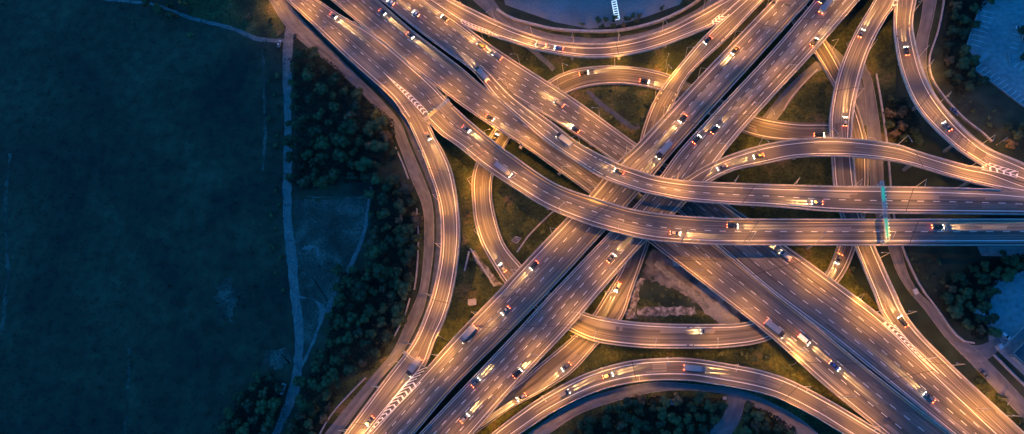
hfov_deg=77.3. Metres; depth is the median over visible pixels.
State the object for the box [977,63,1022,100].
parking lines
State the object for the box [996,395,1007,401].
shrub
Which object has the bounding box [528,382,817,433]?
service road
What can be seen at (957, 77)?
broadleaf tree
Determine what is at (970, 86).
broadleaf tree
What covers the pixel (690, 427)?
broadleaf tree
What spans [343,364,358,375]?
broadleaf tree
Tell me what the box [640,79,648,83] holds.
car
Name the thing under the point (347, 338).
broadleaf tree
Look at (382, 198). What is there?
broadleaf tree
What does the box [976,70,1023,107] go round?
boundary wall
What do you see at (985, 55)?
carport
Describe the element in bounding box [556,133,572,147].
lorry
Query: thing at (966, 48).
broadleaf tree
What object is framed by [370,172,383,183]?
broadleaf tree
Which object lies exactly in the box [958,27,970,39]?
broadleaf tree
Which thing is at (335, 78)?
broadleaf tree
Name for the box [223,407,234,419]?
broadleaf tree
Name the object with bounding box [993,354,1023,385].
boundary wall
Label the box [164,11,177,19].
broadleaf tree
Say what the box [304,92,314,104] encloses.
broadleaf tree
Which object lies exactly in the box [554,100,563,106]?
van
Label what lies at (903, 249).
retaining wall
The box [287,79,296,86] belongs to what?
broadleaf tree
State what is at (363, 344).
broadleaf tree
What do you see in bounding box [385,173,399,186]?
broadleaf tree
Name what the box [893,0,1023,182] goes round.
flyover
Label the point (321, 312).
footpath
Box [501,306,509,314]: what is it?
car
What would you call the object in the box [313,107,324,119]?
broadleaf tree
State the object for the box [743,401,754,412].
broadleaf tree
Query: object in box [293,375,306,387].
broadleaf tree
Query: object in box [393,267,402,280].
broadleaf tree
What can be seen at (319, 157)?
broadleaf tree
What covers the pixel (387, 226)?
broadleaf tree
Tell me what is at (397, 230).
broadleaf tree
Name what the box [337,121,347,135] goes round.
broadleaf tree
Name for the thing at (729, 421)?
service road
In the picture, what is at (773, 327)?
lorry
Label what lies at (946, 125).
car
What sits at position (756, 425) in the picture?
broadleaf tree
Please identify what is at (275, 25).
verge
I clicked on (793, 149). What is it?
flyover
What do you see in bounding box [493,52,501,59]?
van
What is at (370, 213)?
broadleaf tree
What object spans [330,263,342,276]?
broadleaf tree
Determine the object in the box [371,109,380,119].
broadleaf tree
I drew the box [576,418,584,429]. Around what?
broadleaf tree
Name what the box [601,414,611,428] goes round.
broadleaf tree
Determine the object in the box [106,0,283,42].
footpath
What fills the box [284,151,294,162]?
broadleaf tree
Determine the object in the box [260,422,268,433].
broadleaf tree
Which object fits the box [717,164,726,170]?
car
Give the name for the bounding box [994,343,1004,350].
gatehouse
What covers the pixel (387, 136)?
broadleaf tree
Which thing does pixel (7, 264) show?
faint track
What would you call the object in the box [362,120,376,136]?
broadleaf tree
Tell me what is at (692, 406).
broadleaf tree
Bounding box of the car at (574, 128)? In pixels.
[571,125,579,132]
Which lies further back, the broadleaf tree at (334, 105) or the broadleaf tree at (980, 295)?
the broadleaf tree at (334, 105)
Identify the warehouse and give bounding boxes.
[1008,338,1023,363]
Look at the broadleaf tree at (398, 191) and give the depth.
323.95 m
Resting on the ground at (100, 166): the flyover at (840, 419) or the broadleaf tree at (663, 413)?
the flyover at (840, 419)
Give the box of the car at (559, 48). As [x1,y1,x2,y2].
[554,46,562,50]
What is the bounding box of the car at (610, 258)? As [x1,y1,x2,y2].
[607,254,614,262]
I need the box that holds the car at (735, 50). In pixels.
[731,46,738,54]
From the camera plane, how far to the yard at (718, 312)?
287.96 m
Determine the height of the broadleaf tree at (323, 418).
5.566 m
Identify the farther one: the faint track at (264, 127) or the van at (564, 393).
the faint track at (264, 127)
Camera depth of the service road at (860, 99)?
304.13 m
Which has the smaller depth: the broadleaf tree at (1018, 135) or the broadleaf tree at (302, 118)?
the broadleaf tree at (1018, 135)
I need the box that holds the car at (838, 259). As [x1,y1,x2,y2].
[835,254,842,263]
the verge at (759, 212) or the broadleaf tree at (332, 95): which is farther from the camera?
the broadleaf tree at (332, 95)
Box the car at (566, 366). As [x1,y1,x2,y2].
[561,362,570,370]
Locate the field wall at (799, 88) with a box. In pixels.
[783,69,817,111]
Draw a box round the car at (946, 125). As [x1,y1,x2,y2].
[942,121,951,130]
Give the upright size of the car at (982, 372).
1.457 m
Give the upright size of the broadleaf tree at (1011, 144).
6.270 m
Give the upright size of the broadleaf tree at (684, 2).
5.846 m
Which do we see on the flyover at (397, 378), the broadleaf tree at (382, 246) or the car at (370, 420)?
the car at (370, 420)
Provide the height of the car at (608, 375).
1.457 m
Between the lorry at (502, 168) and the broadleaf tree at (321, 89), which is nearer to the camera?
the lorry at (502, 168)
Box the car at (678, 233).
[670,231,680,235]
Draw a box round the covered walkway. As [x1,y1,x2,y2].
[611,0,619,19]
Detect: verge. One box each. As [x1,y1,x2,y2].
[188,0,284,38]
[284,353,390,433]
[429,106,588,363]
[476,299,871,433]
[509,30,709,139]
[728,9,895,185]
[734,205,840,218]
[792,246,883,317]
[974,371,1023,430]
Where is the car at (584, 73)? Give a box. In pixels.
[579,71,587,75]
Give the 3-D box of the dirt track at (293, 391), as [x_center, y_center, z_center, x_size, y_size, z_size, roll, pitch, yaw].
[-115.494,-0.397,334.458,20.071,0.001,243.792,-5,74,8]
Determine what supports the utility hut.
on the verge at (536, 213)
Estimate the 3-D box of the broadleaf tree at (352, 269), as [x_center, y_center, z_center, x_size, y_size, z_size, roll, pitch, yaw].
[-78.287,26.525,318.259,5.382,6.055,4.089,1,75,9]
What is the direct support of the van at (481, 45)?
on the flyover at (871, 338)
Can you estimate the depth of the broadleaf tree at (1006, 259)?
270.39 m
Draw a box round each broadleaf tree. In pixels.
[142,0,152,7]
[152,3,162,13]
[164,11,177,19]
[165,1,172,7]
[177,0,188,6]
[217,420,231,433]
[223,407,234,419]
[230,418,241,427]
[232,392,244,405]
[235,422,249,433]
[240,399,253,412]
[247,415,258,424]
[248,383,257,391]
[252,371,260,382]
[254,398,267,414]
[258,387,267,397]
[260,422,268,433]
[264,371,275,381]
[264,410,274,427]
[267,397,280,412]
[273,383,284,393]
[282,133,299,148]
[284,119,300,129]
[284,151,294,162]
[284,173,294,182]
[284,418,297,432]
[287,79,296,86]
[289,61,299,72]
[289,102,300,112]
[290,90,299,98]
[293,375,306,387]
[294,46,306,59]
[294,393,307,410]
[295,412,305,419]
[296,175,309,188]
[298,114,308,122]
[300,67,314,80]
[300,149,312,160]
[303,418,312,429]
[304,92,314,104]
[306,167,318,181]
[307,125,322,136]
[307,378,318,390]
[308,46,319,59]
[308,407,316,416]
[310,360,319,373]
[311,348,326,361]
[313,82,327,94]
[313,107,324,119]
[313,151,330,165]
[314,135,329,149]
[316,175,330,189]
[316,374,332,391]
[319,413,327,423]
[320,65,327,73]
[321,389,331,400]
[324,309,335,319]
[325,119,332,125]
[325,339,335,347]
[326,368,338,383]
[327,71,340,85]
[328,168,340,183]
[329,91,335,99]
[329,101,339,111]
[329,354,343,365]
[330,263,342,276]
[332,133,351,147]
[332,147,349,161]
[332,281,344,293]
[332,293,345,307]
[332,313,345,330]
[335,331,352,343]
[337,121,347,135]
[339,85,347,94]
[341,275,352,287]
[342,346,350,354]
[343,311,358,328]
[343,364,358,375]
[344,110,355,119]
[345,118,359,134]
[346,172,358,179]
[347,159,355,169]
[348,147,357,155]
[348,266,358,272]
[350,87,362,99]
[350,277,369,294]
[351,289,366,302]
[352,98,360,111]
[353,325,363,338]
[354,156,373,171]
[355,134,363,146]
[355,313,368,325]
[358,359,366,366]
[359,339,371,347]
[360,172,371,181]
[360,267,372,280]
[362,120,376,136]
[362,233,378,251]
[362,303,376,317]
[363,189,374,198]
[364,141,372,150]
[364,245,381,260]
[364,329,376,338]
[367,210,374,216]
[368,287,377,295]
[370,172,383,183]
[370,348,380,357]
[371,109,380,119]
[371,139,389,151]
[372,114,388,130]
[372,161,382,168]
[372,262,386,278]
[376,192,387,205]
[376,208,389,218]
[376,241,387,251]
[376,316,386,326]
[378,303,387,313]
[379,273,388,282]
[379,283,386,292]
[380,181,391,191]
[381,130,393,142]
[381,223,390,232]
[381,330,395,342]
[384,235,397,246]
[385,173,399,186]
[386,290,395,300]
[389,148,397,155]
[391,301,405,317]
[391,314,407,326]
[392,188,401,193]
[392,225,402,234]
[393,198,405,213]
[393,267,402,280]
[394,279,411,290]
[396,214,402,224]
[396,232,409,247]
[397,285,411,300]
[399,180,415,194]
[400,256,411,265]
[401,223,414,234]
[404,243,418,257]
[404,272,414,283]
[407,197,416,205]
[410,211,423,228]
[411,233,422,242]
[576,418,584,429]
[583,415,596,424]
[584,424,593,433]
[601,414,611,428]
[603,404,613,412]
[614,400,625,412]
[616,419,627,430]
[619,410,631,422]
[623,397,638,407]
[629,415,641,428]
[631,426,640,433]
[633,394,646,405]
[634,404,644,415]
[639,420,651,431]
[649,400,656,411]
[656,419,666,427]
[657,406,667,419]
[659,395,670,407]
[660,428,670,433]
[667,411,681,425]
[671,392,682,406]
[674,422,683,433]
[680,0,687,6]
[682,412,691,423]
[686,402,697,412]
[686,424,694,433]
[693,390,704,404]
[694,411,705,421]
[697,422,707,433]
[704,398,716,413]
[710,413,719,424]
[717,400,728,410]
[740,425,751,433]
[741,413,751,422]
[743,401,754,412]
[750,410,765,421]
[750,420,761,433]
[760,417,770,430]
[773,423,786,433]
[786,429,795,433]
[882,108,896,117]
[884,120,894,127]
[887,95,898,102]
[887,129,899,138]
[896,120,908,130]
[897,105,907,117]
[899,134,907,142]
[909,126,919,134]
[913,134,924,145]
[939,291,954,303]
[943,69,954,76]
[944,42,954,49]
[944,56,954,64]
[944,285,956,292]
[945,305,964,318]
[946,25,959,35]
[949,0,962,9]
[950,271,966,281]
[951,8,960,19]
[951,73,961,83]
[955,294,965,306]
[956,56,970,69]
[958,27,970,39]
[958,287,973,298]
[959,15,970,23]
[959,44,971,56]
[960,279,971,287]
[961,317,974,331]
[963,80,974,91]
[964,301,976,311]
[967,67,975,77]
[968,265,978,272]
[969,3,978,13]
[969,20,981,28]
[969,54,980,65]
[973,271,990,284]
[975,290,987,301]
[975,313,988,323]
[976,324,986,334]
[977,76,989,86]
[977,300,992,313]
[980,260,989,271]
[984,285,1001,297]
[987,313,999,323]
[987,326,1003,337]
[989,266,1002,277]
[999,250,1013,264]
[1001,268,1016,282]
[1005,138,1018,148]
[1009,254,1023,270]
[1012,129,1023,140]
[1018,26,1023,34]
[1018,122,1023,130]
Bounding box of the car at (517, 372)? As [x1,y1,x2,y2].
[513,368,521,377]
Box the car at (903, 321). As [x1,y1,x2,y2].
[898,316,907,326]
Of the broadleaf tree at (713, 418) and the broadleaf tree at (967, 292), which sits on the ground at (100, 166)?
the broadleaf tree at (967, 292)
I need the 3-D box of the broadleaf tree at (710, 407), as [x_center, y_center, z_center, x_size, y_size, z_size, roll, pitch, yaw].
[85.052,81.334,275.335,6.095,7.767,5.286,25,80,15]
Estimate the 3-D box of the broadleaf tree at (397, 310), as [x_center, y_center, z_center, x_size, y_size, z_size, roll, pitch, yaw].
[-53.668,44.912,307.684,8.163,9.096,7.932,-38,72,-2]
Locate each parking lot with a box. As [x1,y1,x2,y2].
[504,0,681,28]
[968,0,1023,104]
[977,246,1023,256]
[987,271,1023,374]
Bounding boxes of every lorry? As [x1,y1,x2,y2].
[406,357,421,376]
[459,325,476,342]
[475,66,488,81]
[494,161,511,176]
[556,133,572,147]
[656,140,672,158]
[684,364,705,371]
[764,319,784,337]
[819,0,833,13]
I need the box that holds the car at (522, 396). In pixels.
[517,393,525,400]
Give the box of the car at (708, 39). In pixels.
[704,36,711,43]
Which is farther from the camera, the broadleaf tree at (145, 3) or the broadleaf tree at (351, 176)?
the broadleaf tree at (145, 3)
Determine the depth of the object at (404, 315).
309.98 m
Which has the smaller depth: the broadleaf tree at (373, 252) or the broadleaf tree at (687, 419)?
the broadleaf tree at (687, 419)
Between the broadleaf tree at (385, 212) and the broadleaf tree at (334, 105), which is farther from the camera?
the broadleaf tree at (334, 105)
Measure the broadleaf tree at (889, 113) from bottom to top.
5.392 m
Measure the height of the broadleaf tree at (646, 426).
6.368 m
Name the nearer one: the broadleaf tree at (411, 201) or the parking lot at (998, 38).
the parking lot at (998, 38)
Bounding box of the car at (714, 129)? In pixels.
[711,125,718,133]
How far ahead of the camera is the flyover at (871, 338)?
281.13 m
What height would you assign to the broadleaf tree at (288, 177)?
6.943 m
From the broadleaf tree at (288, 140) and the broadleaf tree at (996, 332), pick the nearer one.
the broadleaf tree at (996, 332)
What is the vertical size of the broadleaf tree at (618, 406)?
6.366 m
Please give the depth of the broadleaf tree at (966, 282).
272.25 m
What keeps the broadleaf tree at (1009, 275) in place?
on the ground at (100, 166)
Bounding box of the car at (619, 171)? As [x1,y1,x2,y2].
[614,168,623,174]
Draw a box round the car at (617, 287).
[614,282,620,291]
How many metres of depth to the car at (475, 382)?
286.70 m
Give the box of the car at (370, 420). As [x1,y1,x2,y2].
[366,416,373,425]
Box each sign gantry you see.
[402,351,423,366]
[423,98,451,122]
[877,180,889,243]
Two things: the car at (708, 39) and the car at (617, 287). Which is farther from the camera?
the car at (708, 39)
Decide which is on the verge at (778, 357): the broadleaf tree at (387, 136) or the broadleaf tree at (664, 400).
the broadleaf tree at (664, 400)
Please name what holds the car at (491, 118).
on the flyover at (729, 280)
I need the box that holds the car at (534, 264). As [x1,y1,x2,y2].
[530,261,537,269]
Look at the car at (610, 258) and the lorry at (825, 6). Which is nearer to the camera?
the car at (610, 258)
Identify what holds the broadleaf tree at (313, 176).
on the ground at (100, 166)
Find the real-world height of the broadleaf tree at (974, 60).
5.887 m
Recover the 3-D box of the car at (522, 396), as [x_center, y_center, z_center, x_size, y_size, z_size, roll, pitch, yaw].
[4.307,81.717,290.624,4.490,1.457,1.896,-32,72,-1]
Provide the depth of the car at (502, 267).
306.56 m
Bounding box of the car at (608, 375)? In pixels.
[603,373,612,378]
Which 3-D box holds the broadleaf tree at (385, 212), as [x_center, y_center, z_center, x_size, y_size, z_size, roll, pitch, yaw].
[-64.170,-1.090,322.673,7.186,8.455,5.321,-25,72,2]
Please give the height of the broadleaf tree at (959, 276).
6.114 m
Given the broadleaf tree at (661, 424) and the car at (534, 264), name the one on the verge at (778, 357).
the broadleaf tree at (661, 424)
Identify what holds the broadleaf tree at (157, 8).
on the ground at (100, 166)
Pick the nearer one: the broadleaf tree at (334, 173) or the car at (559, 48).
the car at (559, 48)
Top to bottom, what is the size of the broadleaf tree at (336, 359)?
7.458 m
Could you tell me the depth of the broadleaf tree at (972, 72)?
294.41 m
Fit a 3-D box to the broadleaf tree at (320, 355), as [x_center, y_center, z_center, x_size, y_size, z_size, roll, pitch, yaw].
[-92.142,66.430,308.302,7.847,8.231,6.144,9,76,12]
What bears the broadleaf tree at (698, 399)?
on the verge at (778, 357)
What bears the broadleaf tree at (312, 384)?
on the ground at (100, 166)
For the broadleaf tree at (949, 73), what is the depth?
296.31 m
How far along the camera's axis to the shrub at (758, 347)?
280.28 m
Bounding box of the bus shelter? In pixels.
[910,288,918,295]
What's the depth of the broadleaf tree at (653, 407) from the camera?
278.58 m
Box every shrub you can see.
[186,31,194,36]
[750,355,757,361]
[755,344,763,350]
[763,354,770,360]
[974,377,985,385]
[982,389,990,395]
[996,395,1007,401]
[1005,408,1012,418]
[1018,417,1023,423]
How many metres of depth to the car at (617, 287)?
296.64 m
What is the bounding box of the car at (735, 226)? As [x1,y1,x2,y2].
[727,224,737,228]
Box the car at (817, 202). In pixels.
[812,200,822,204]
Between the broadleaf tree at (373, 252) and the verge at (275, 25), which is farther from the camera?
the verge at (275, 25)
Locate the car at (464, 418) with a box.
[460,414,468,422]
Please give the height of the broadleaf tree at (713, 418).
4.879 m
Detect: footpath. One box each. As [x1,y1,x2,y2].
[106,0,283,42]
[294,196,368,198]
[300,296,324,366]
[324,173,373,312]
[472,250,503,285]
[527,48,554,71]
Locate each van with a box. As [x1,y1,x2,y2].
[279,383,286,394]
[477,42,485,48]
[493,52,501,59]
[535,41,545,46]
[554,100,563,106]
[558,390,569,398]
[701,329,713,333]
[780,250,791,260]
[798,334,809,344]
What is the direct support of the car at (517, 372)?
on the flyover at (541, 331)
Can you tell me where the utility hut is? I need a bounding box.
[468,298,476,305]
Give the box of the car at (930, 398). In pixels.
[923,392,934,402]
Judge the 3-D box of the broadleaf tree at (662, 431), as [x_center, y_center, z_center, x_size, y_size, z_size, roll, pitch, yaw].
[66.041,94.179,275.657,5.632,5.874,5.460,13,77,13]
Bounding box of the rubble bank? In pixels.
[625,278,644,318]
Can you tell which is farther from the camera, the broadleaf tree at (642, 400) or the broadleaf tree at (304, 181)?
the broadleaf tree at (304, 181)
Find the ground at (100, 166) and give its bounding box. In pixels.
[0,0,1023,433]
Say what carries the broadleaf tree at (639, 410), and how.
on the verge at (778, 357)
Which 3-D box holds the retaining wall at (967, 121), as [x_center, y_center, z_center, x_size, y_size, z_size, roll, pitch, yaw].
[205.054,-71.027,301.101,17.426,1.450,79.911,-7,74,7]
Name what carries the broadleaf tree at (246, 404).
on the ground at (100, 166)
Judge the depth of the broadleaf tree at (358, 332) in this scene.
306.59 m
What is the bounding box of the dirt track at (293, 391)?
[272,27,303,433]
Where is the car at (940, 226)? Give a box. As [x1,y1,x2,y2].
[932,224,943,228]
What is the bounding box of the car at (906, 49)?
[904,46,909,54]
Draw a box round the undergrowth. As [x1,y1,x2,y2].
[224,0,1023,433]
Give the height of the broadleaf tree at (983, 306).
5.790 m
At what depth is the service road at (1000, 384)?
279.73 m
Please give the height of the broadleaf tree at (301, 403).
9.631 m
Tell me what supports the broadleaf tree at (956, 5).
on the ground at (100, 166)
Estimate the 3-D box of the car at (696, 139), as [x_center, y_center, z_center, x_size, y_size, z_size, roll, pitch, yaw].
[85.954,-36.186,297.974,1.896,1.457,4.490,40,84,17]
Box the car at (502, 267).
[499,263,506,271]
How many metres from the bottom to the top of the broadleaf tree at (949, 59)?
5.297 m
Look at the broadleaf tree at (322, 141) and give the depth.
333.81 m
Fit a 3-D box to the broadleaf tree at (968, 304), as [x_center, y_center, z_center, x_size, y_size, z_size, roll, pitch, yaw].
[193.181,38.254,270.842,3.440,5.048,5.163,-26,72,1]
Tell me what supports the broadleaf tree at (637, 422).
on the verge at (778, 357)
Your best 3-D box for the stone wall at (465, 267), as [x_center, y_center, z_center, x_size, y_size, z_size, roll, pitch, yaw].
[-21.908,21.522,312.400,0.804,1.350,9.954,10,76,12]
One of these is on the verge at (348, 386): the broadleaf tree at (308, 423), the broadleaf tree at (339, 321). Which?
the broadleaf tree at (308, 423)
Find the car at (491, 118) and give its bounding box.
[486,114,493,120]
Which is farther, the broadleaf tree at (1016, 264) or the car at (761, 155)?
the car at (761, 155)
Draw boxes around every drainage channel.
[312,25,440,433]
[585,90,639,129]
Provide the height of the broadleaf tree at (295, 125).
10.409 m
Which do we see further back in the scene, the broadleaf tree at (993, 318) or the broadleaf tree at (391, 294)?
the broadleaf tree at (391, 294)
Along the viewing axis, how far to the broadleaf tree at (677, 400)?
276.51 m
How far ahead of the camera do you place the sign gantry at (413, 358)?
290.13 m
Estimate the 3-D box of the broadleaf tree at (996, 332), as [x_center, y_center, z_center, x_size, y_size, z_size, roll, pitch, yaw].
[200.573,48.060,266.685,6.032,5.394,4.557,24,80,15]
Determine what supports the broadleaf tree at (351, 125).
on the ground at (100, 166)
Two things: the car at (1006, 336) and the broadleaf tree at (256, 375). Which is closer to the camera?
the car at (1006, 336)
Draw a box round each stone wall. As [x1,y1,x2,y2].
[464,251,469,270]
[470,248,494,286]
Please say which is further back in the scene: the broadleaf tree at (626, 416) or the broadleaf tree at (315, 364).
the broadleaf tree at (315, 364)
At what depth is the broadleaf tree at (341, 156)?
331.82 m
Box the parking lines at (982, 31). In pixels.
[971,10,991,46]
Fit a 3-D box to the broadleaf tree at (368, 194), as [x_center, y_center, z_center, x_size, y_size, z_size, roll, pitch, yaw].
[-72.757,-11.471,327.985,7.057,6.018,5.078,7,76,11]
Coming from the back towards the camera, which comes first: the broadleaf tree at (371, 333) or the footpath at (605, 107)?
the footpath at (605, 107)
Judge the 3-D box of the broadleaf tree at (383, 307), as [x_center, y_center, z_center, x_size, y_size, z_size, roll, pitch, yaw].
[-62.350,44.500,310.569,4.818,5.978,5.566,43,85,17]
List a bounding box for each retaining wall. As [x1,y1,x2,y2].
[496,0,700,32]
[875,74,974,343]
[928,0,992,141]
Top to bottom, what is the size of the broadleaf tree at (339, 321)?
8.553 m
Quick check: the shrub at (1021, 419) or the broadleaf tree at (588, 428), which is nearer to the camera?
the shrub at (1021, 419)
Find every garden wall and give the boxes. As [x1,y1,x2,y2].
[319,377,365,433]
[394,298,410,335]
[395,147,408,178]
[413,208,418,289]
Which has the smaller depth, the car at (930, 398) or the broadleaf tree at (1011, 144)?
the car at (930, 398)
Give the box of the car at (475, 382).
[471,378,479,386]
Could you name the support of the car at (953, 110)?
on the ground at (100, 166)
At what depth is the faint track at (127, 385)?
323.47 m
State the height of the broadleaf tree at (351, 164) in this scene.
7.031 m
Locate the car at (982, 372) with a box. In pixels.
[979,369,989,379]
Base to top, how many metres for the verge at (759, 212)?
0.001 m
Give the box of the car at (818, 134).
[814,133,823,136]
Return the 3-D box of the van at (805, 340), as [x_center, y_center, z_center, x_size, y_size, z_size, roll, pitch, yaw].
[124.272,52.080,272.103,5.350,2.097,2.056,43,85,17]
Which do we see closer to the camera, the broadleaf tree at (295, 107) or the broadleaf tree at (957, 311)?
the broadleaf tree at (957, 311)
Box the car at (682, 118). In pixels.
[678,114,686,122]
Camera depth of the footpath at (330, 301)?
323.32 m
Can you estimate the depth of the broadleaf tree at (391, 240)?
316.19 m
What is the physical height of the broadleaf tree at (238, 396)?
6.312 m
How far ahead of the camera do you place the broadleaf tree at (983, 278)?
269.74 m
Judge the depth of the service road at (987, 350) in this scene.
267.62 m
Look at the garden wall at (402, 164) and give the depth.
331.12 m
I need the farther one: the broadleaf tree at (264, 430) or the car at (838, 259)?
the broadleaf tree at (264, 430)
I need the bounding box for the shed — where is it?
[1011,356,1023,368]
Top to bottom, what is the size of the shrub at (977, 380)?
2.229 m
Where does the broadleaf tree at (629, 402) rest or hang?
on the verge at (778, 357)
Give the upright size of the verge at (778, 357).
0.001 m
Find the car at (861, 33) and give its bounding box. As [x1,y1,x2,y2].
[858,29,864,37]
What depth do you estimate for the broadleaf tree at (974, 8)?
302.72 m
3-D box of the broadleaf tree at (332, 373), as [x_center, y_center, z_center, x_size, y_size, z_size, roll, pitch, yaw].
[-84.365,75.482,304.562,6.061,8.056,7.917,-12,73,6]
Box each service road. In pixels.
[269,0,433,433]
[473,0,719,42]
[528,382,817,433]
[707,395,745,433]
[762,61,821,119]
[829,43,866,125]
[846,41,1023,417]
[916,0,994,150]
[956,337,1001,361]
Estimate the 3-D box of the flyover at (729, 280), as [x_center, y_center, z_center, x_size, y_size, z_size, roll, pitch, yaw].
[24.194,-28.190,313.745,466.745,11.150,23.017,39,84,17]
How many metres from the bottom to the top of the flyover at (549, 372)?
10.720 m
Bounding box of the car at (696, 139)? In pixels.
[692,135,700,143]
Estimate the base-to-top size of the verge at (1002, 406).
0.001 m
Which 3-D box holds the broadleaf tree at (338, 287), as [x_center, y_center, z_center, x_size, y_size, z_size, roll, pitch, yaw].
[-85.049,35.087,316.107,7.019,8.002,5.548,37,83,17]
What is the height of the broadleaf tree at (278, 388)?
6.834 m
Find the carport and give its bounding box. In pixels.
[978,51,990,63]
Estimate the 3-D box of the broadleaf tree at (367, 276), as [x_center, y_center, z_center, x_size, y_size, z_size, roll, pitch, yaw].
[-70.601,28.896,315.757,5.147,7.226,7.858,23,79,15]
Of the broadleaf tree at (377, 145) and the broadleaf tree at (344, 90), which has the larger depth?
the broadleaf tree at (344, 90)
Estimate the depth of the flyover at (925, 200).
279.87 m
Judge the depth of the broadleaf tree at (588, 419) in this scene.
280.25 m
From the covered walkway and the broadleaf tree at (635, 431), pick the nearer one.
the broadleaf tree at (635, 431)
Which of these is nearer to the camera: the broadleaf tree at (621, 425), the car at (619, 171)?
the broadleaf tree at (621, 425)
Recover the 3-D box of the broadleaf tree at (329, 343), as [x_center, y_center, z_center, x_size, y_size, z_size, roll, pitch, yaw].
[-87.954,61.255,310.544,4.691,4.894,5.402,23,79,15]
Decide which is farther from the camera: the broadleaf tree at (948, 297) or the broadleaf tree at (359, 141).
the broadleaf tree at (359, 141)
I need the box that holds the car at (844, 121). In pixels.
[842,117,846,125]
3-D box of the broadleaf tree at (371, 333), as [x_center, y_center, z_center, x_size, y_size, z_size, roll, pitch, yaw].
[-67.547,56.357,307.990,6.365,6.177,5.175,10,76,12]
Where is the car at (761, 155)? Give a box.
[753,153,763,158]
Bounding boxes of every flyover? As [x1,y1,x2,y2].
[286,0,452,117]
[331,0,950,433]
[344,114,459,433]
[367,0,809,433]
[379,0,1001,433]
[419,0,858,433]
[419,101,1023,249]
[428,0,743,60]
[456,57,1023,214]
[471,5,868,348]
[474,0,763,433]
[491,358,884,433]
[682,137,1023,192]
[829,0,1023,433]
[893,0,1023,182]
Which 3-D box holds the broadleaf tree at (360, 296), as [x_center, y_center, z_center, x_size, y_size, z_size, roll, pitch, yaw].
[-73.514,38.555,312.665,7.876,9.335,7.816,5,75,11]
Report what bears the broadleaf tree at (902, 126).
on the ground at (100, 166)
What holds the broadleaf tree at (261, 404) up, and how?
on the ground at (100, 166)
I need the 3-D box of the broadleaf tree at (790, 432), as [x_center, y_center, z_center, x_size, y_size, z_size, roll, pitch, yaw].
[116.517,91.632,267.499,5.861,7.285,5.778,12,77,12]
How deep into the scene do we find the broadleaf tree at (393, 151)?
329.88 m
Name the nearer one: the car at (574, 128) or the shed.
the shed
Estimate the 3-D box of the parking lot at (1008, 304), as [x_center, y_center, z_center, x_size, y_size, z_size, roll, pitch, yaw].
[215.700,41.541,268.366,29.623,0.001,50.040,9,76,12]
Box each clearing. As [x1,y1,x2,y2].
[213,272,239,323]
[263,348,292,369]
[292,198,366,359]
[296,247,321,278]
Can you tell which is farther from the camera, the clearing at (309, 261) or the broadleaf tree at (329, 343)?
the clearing at (309, 261)
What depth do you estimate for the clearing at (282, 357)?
314.80 m
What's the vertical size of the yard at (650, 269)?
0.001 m
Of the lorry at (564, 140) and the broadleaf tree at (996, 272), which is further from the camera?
the lorry at (564, 140)
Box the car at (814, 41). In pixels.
[810,38,817,45]
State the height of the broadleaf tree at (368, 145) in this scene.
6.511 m
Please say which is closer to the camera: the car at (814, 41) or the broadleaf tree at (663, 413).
the broadleaf tree at (663, 413)
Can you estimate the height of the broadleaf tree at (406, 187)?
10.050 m
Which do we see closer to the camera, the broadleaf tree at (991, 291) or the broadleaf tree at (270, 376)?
the broadleaf tree at (991, 291)
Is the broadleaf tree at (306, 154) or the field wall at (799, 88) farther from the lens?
the broadleaf tree at (306, 154)
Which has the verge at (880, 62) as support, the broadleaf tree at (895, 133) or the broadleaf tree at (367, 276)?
the broadleaf tree at (895, 133)
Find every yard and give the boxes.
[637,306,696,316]
[642,249,749,322]
[701,294,739,323]
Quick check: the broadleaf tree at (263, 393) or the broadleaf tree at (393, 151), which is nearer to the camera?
the broadleaf tree at (263, 393)
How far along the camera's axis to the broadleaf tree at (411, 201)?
320.83 m
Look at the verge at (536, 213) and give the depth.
314.56 m
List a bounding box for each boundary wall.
[516,211,553,252]
[966,10,978,43]
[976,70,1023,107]
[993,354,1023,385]
[998,326,1023,350]
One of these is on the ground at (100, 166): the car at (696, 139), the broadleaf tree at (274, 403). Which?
the broadleaf tree at (274, 403)
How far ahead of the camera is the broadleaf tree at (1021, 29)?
296.74 m
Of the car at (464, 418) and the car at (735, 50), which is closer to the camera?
the car at (464, 418)
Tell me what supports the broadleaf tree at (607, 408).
on the verge at (778, 357)
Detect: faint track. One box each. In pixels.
[0,153,11,332]
[124,341,130,431]
[260,42,266,169]
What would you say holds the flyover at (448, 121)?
on the ground at (100, 166)
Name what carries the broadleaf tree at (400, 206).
on the ground at (100, 166)
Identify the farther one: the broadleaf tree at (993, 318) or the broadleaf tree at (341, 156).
the broadleaf tree at (341, 156)
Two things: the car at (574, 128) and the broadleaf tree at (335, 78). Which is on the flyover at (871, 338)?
the car at (574, 128)
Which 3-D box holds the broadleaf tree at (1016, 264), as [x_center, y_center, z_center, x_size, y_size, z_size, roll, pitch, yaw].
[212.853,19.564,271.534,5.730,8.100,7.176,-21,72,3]
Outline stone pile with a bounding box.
[511,236,520,243]
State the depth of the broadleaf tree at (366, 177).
328.57 m
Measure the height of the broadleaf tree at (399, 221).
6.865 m
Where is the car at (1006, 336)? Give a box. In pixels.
[1002,331,1010,339]
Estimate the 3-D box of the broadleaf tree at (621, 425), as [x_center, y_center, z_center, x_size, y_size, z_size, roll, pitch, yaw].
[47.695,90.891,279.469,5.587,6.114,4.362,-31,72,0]
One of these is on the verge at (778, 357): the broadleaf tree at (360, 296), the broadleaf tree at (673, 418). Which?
the broadleaf tree at (673, 418)
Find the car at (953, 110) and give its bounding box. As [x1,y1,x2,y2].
[950,107,957,114]
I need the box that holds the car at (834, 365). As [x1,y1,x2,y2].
[829,361,839,370]
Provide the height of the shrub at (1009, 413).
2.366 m

